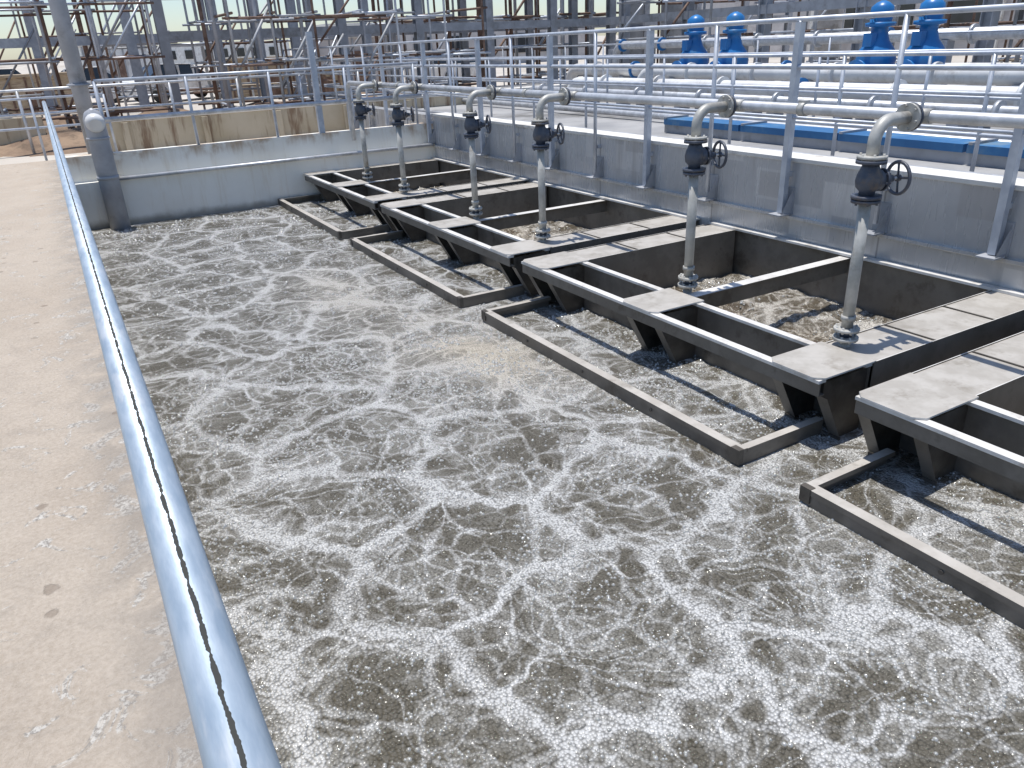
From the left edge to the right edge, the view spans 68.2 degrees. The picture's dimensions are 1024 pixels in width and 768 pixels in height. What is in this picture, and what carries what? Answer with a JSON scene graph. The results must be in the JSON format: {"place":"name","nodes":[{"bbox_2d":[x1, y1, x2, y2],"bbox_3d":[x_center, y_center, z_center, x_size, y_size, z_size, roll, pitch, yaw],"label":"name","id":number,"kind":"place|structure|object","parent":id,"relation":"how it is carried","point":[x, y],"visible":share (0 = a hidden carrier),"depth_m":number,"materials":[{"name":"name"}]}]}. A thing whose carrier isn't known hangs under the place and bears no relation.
{"place":"outdoors","nodes":[
{"label":"outdoors","id":0,"kind":"place"},
{"bbox_2d":[0,69,20,74],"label":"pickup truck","id":1,"kind":"object","parent":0,"point":[5,71],"visible":0.09,"depth_m":40.40,"materials":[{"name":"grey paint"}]},
{"bbox_2d":[48,0,92,153],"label":"steel column","id":2,"kind":"structure","parent":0,"point":[79,84],"depth_m":11.04,"materials":[{"name":"grey metal"}]},
{"bbox_2d":[0,160,202,767],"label":"walkway","id":3,"kind":"structure","parent":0,"point":[90,675],"depth_m":2.76,"materials":[{"name":"concrete"}]},
{"bbox_2d":[42,101,281,767],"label":"handrail pipe","id":4,"kind":"object","parent":3,"relation":"on","point":[231,730],"visible":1,"depth_m":1.01,"materials":[{"name":"metal"}]},
{"bbox_2d":[214,55,303,98],"bbox_3d":[-10.198,-12.521,30.984,3.200,1.580,2.200,-16,27,-26],"label":"timber crate","id":5,"kind":"object","parent":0,"point":[275,91],"visible":0.12,"depth_m":29.98,"materials":[{"name":"brown wood"}]},
{"bbox_2d":[0,34,659,69],"bbox_3d":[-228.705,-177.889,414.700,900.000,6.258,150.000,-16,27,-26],"label":"hill","id":6,"kind":"structure","parent":0,"point":[62,64],"depth_m":357.99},
{"bbox_2d":[0,0,660,59],"label":"sky","id":7,"kind":"structure","parent":0,"point":[174,13],"materials":[{"name":"white"}]},
{"bbox_2d":[0,43,1021,164],"bbox_3d":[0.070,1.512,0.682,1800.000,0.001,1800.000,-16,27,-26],"label":"ground","id":8,"kind":"structure","parent":0,"point":[134,102],"depth_m":34.36,"materials":[{"name":"beige soil"}]},
{"bbox_2d":[0,116,45,144],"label":"stained concrete wall","id":9,"kind":"structure","parent":8,"relation":"on","point":[8,137],"depth_m":15.76,"materials":[{"name":"beige concrete"}]},
{"bbox_2d":[0,72,75,113],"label":"timber crate","id":10,"kind":"object","parent":8,"relation":"on","point":[19,81],"visible":0.27,"depth_m":27.19,"materials":[{"name":"brown wood"}]},
{"bbox_2d":[0,93,117,160],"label":"guard railing","id":11,"kind":"object","parent":8,"relation":"on","point":[29,99],"visible":0.7,"depth_m":13.81,"materials":[{"name":"grey metal"}]},
{"bbox_2d":[0,0,153,117],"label":"scaffolding","id":12,"kind":"object","parent":8,"relation":"on","point":[85,48],"visible":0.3,"depth_m":23.19,"materials":[{"name":"grey metal"}]},
{"bbox_2d":[0,0,175,128],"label":"scaffolding","id":13,"kind":"object","parent":8,"relation":"on","point":[87,12],"visible":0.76,"depth_m":17.15,"materials":[{"name":"grey metal"}]},
{"bbox_2d":[61,66,122,102],"bbox_3d":[-18.852,-12.948,32.868,4.450,1.474,1.940,-11,25,-17],"label":"parked car","id":14,"kind":"object","parent":8,"relation":"on","point":[87,75],"visible":0.17,"depth_m":32.34,"materials":[{"name":"white paint"}]},
{"bbox_2d":[78,45,148,97],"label":"site shed","id":15,"kind":"structure","parent":8,"relation":"on","point":[125,69],"depth_m":38.36,"materials":[{"name":"white paint"}]},
{"bbox_2d":[118,63,221,102],"bbox_3d":[-14.109,-12.843,32.152,1.940,1.474,4.450,17,31,37],"label":"parked car","id":16,"kind":"object","parent":8,"relation":"on","point":[183,68],"visible":0.19,"depth_m":31.39,"materials":[{"name":"white paint"}]},
{"bbox_2d":[0,0,375,116],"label":"steel frame","id":17,"kind":"object","parent":8,"relation":"on","point":[130,39],"visible":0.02,"depth_m":20.17,"materials":[{"name":"grey metal"}]},
{"bbox_2d":[0,67,411,153],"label":"guard railing","id":18,"kind":"object","parent":8,"relation":"on","point":[23,115],"visible":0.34,"depth_m":16.20,"materials":[{"name":"metal"}]},
{"bbox_2d":[89,0,339,115],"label":"scaffolding","id":19,"kind":"object","parent":8,"relation":"on","point":[209,86],"visible":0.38,"depth_m":22.96,"materials":[{"name":"metal"}]},
{"bbox_2d":[146,42,290,64],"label":"white building","id":20,"kind":"structure","parent":8,"relation":"on","point":[182,54],"depth_m":191.56,"materials":[{"name":"paint"}]},
{"bbox_2d":[0,86,472,156],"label":"earth mound","id":21,"kind":"object","parent":8,"relation":"on","point":[72,140],"visible":0.05,"depth_m":15.76,"materials":[{"name":"brown soil"}]},
{"bbox_2d":[65,122,435,229],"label":"end wall","id":22,"kind":"structure","parent":8,"relation":"on","point":[171,182],"depth_m":12.12,"materials":[{"name":"concrete"}]},
{"bbox_2d":[83,108,130,229],"bbox_3d":[-5.884,-2.745,11.181,0.310,2.512,0.440,-16,27,-26],"label":"vent pipe","id":23,"kind":"object","parent":22,"relation":"attached to","point":[98,138],"visible":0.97,"depth_m":10.97,"materials":[{"name":"grey metal"}]},
{"bbox_2d":[92,31,421,151],"bbox_3d":[-3.841,-4.776,12.143,5.124,1.550,0.114,-16,27,-26],"label":"guard railing","id":24,"kind":"object","parent":22,"relation":"on","point":[317,103],"visible":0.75,"depth_m":12.18,"materials":[{"name":"metal"}]},
{"bbox_2d":[304,67,343,96],"bbox_3d":[-7.513,-11.942,29.913,1.600,1.180,1.400,-16,27,-26],"label":"timber crate","id":25,"kind":"object","parent":8,"relation":"on","point":[338,78],"visible":0.18,"depth_m":29.51,"materials":[{"name":"brown wood"}]},
{"bbox_2d":[182,0,490,109],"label":"scaffolding","id":26,"kind":"object","parent":8,"relation":"on","point":[300,17],"visible":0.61,"depth_m":18.73,"materials":[{"name":"grey metal"}]},
{"bbox_2d":[106,84,567,151],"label":"stained concrete wall","id":27,"kind":"structure","parent":8,"relation":"on","point":[163,132],"depth_m":15.81,"materials":[{"name":"beige concrete"}]},
{"bbox_2d":[301,35,401,86],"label":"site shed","id":28,"kind":"structure","parent":8,"relation":"on","point":[352,40],"depth_m":34.46,"materials":[{"name":"metal"}]},
{"bbox_2d":[150,0,615,108],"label":"steel frame","id":29,"kind":"object","parent":8,"relation":"on","point":[418,28],"visible":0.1,"depth_m":21.52,"materials":[{"name":"grey paint"}]},
{"bbox_2d":[404,49,475,85],"bbox_3d":[-2.780,-14.114,33.769,1.940,1.514,4.450,11,28,28],"label":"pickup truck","id":30,"kind":"object","parent":8,"relation":"on","point":[443,71],"visible":0.12,"depth_m":32.79,"materials":[{"name":"white paint"}]},
{"bbox_2d":[316,18,594,69],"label":"industrial building","id":31,"kind":"structure","parent":8,"relation":"on","point":[522,51],"depth_m":65.11,"materials":[{"name":"grey"}]},
{"bbox_2d":[371,0,618,86],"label":"scaffolding","id":32,"kind":"object","parent":8,"relation":"on","point":[538,73],"visible":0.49,"depth_m":25.95,"materials":[{"name":"metal"}]},
{"bbox_2d":[302,0,792,91],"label":"steel frame","id":33,"kind":"object","parent":8,"relation":"on","point":[528,10],"visible":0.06,"depth_m":27.90,"materials":[{"name":"grey paint"}]},
{"bbox_2d":[617,4,643,77],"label":"vertical tank column","id":34,"kind":"structure","parent":8,"relation":"on","point":[635,34],"depth_m":25.67,"materials":[{"name":"grey paint"}]},
{"bbox_2d":[299,102,1023,291],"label":"side wall","id":35,"kind":"structure","parent":8,"relation":"on","point":[941,221],"depth_m":7.16,"materials":[{"name":"concrete"}]},
{"bbox_2d":[282,3,1023,260],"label":"guard railing","id":36,"kind":"object","parent":35,"relation":"on","point":[1001,237],"visible":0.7,"depth_m":7.24,"materials":[{"name":"grey metal"}]},
{"bbox_2d":[659,0,681,62],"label":"vertical tank column","id":37,"kind":"structure","parent":8,"relation":"on","point":[674,8],"depth_m":26.17,"materials":[{"name":"grey paint"}]},
{"bbox_2d":[616,0,897,79],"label":"scaffolding","id":38,"kind":"object","parent":8,"relation":"on","point":[666,3],"visible":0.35,"depth_m":22.60,"materials":[{"name":"metal"}]},
{"bbox_2d":[568,0,1002,85],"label":"steel frame","id":39,"kind":"object","parent":8,"relation":"on","point":[765,9],"visible":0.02,"depth_m":19.34,"materials":[{"name":"grey paint"}]},
{"bbox_2d":[702,0,1023,52],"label":"industrial building","id":40,"kind":"structure","parent":8,"relation":"on","point":[959,18],"depth_m":45.78,"materials":[{"name":"grey metal"}]},
{"bbox_2d":[810,0,1023,62],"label":"scaffolding","id":41,"kind":"object","parent":8,"relation":"on","point":[1008,58],"visible":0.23,"depth_m":18.07,"materials":[{"name":"metal"}]},
{"bbox_2d":[91,185,1023,767],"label":"water","id":42,"kind":"structure","parent":0,"point":[653,547],"depth_m":3.81,"materials":[{"name":"grey liquid"}]},
{"bbox_2d":[278,157,528,239],"bbox_3d":[-1.840,-2.901,11.955,2.920,0.722,3.380,-16,27,-26],"label":"decanter weir frame","id":43,"kind":"object","parent":42,"relation":"in","point":[351,189],"visible":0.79,"depth_m":11.80,"materials":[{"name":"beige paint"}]},
{"bbox_2d":[353,79,382,181],"bbox_3d":[-2.075,-3.481,11.600,0.508,2.190,0.234,-16,27,-26],"label":"air valve riser","id":44,"kind":"object","parent":43,"relation":"on","point":[361,110],"visible":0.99,"depth_m":11.26,"materials":[{"name":"metal"}]},
{"bbox_2d":[390,81,424,199],"bbox_3d":[-1.342,-2.994,10.443,0.508,2.190,0.234,-16,27,-26],"label":"air valve riser","id":45,"kind":"object","parent":43,"relation":"on","point":[398,113],"visible":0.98,"depth_m":10.10,"materials":[{"name":"metal"}]},
{"bbox_2d":[349,181,699,307],"bbox_3d":[-0.035,-1.699,9.104,2.920,0.722,3.380,-16,27,-26],"label":"decanter weir frame","id":46,"kind":"object","parent":42,"relation":"in","point":[450,225],"visible":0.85,"depth_m":8.89,"materials":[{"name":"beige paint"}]},
{"bbox_2d":[462,84,503,219],"bbox_3d":[-0.270,-2.280,8.750,0.508,2.190,0.234,-16,27,-26],"label":"air valve riser","id":47,"kind":"object","parent":46,"relation":"on","point":[472,124],"visible":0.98,"depth_m":8.41,"materials":[{"name":"metal"}]},
{"bbox_2d":[531,87,578,241],"bbox_3d":[0.463,-1.792,7.593,0.508,2.190,0.234,-16,27,-26],"label":"air valve riser","id":48,"kind":"object","parent":46,"relation":"on","point":[542,134],"visible":0.98,"depth_m":7.25,"materials":[{"name":"metal"}]},
{"bbox_2d":[92,188,1023,767],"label":"foam bubbles","id":49,"kind":"object","parent":42,"relation":"on","point":[522,576],"visible":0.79,"depth_m":4.33},
{"bbox_2d":[481,221,1023,465],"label":"decanter weir frame","id":50,"kind":"object","parent":42,"relation":"in","point":[938,317],"visible":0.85,"depth_m":5.75,"materials":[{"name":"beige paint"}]},
{"bbox_2d":[678,94,745,293],"bbox_3d":[1.536,-1.077,5.899,0.508,2.190,0.234,-16,27,-26],"label":"air valve riser","id":51,"kind":"object","parent":50,"relation":"on","point":[697,154],"visible":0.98,"depth_m":5.56,"materials":[{"name":"metal"}]},
{"bbox_2d":[832,102,935,347],"bbox_3d":[2.268,-0.590,4.742,0.508,2.190,0.234,-16,27,-26],"label":"air valve riser","id":52,"kind":"object","parent":50,"relation":"on","point":[872,177],"visible":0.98,"depth_m":4.40,"materials":[{"name":"metal"}]},
{"bbox_2d":[346,81,1023,139],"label":"air supply pipe","id":53,"kind":"object","parent":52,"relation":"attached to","point":[807,108],"visible":0.95,"depth_m":5.28,"materials":[{"name":"metal"}]},
{"bbox_2d":[799,331,1023,628],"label":"decanter weir frame","id":54,"kind":"object","parent":42,"relation":"in","point":[963,413],"visible":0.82,"depth_m":4.03,"materials":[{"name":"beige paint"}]},
{"bbox_2d":[341,80,1023,177],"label":"pavement","id":55,"kind":"structure","parent":0,"point":[616,123],"depth_m":12.44,"materials":[{"name":"grey concrete"}]},
{"bbox_2d":[319,50,1023,171],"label":"guard railing","id":56,"kind":"object","parent":55,"relation":"on","point":[986,94],"visible":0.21,"depth_m":8.45,"materials":[{"name":"grey metal"}]},
{"bbox_2d":[672,14,708,79],"bbox_3d":[3.647,-6.774,15.788,1.200,1.670,0.720,-16,27,-26],"label":"blue pump","id":57,"kind":"object","parent":55,"relation":"on","point":[693,44],"visible":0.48,"depth_m":15.62,"materials":[{"name":"paint"}]},
{"bbox_2d":[400,93,1023,178],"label":"cable conduits","id":58,"kind":"object","parent":55,"relation":"on","point":[639,114],"visible":0.02,"depth_m":12.41,"materials":[{"name":"metal"}]},
{"bbox_2d":[405,48,1023,120],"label":"guard railing","id":59,"kind":"object","parent":55,"relation":"on","point":[923,96],"visible":0.45,"depth_m":11.01,"materials":[{"name":"grey metal"}]},
{"bbox_2d":[709,11,748,79],"bbox_3d":[4.201,-6.405,14.913,1.200,1.670,0.720,-16,27,-26],"label":"blue pump","id":60,"kind":"object","parent":55,"relation":"on","point":[732,43],"visible":0.41,"depth_m":14.74,"materials":[{"name":"paint"}]},
{"bbox_2d":[463,29,1023,86],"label":"guard railing","id":61,"kind":"object","parent":55,"relation":"on","point":[947,32],"visible":0.38,"depth_m":15.43,"materials":[{"name":"grey metal"}]},
{"bbox_2d":[529,84,1018,131],"bbox_3d":[4.954,-3.764,10.610,0.260,0.530,18.419,-16,27,-26],"label":"water pipe","id":62,"kind":"object","parent":55,"relation":"on","point":[999,106],"visible":0.3,"depth_m":11.10,"materials":[{"name":"metal"}]},
{"bbox_2d":[566,60,1020,85],"bbox_3d":[7.369,-5.543,13.957,0.440,0.820,22.508,-16,27,-26],"label":"water pipe","id":63,"kind":"object","parent":55,"relation":"on","point":[572,73],"visible":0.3,"depth_m":20.67,"materials":[{"name":"grey metal"}]},
{"bbox_2d":[567,74,1023,131],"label":"water pipe","id":64,"kind":"object","parent":55,"relation":"on","point":[805,82],"visible":0.37,"depth_m":11.41,"materials":[{"name":"grey metal"}]},
{"bbox_2d":[608,23,1023,84],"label":"water pipe","id":65,"kind":"object","parent":55,"relation":"on","point":[948,41],"visible":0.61,"depth_m":15.95,"materials":[{"name":"metal"}]},
{"bbox_2d":[637,62,1023,85],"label":"water pipe","id":66,"kind":"object","parent":55,"relation":"on","point":[1004,78],"visible":0.33,"depth_m":11.78,"materials":[{"name":"grey metal"}]},
{"bbox_2d":[664,115,1023,170],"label":"blue channel cover","id":67,"kind":"object","parent":55,"relation":"on","point":[993,153],"visible":0.84,"depth_m":8.54,"materials":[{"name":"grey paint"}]},
{"bbox_2d":[847,0,895,83],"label":"blue pump","id":68,"kind":"object","parent":55,"relation":"on","point":[877,38],"visible":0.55,"depth_m":12.20,"materials":[{"name":"paint"}]},
{"bbox_2d":[896,0,946,63],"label":"blue pump","id":69,"kind":"object","parent":55,"relation":"on","point":[926,36],"visible":0.43,"depth_m":11.52,"materials":[{"name":"paint"}]},
{"bbox_2d":[813,9,843,62],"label":"vertical tank column","id":70,"kind":"structure","parent":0,"point":[830,24],"depth_m":27.92,"materials":[{"name":"grey paint"}]}
]}

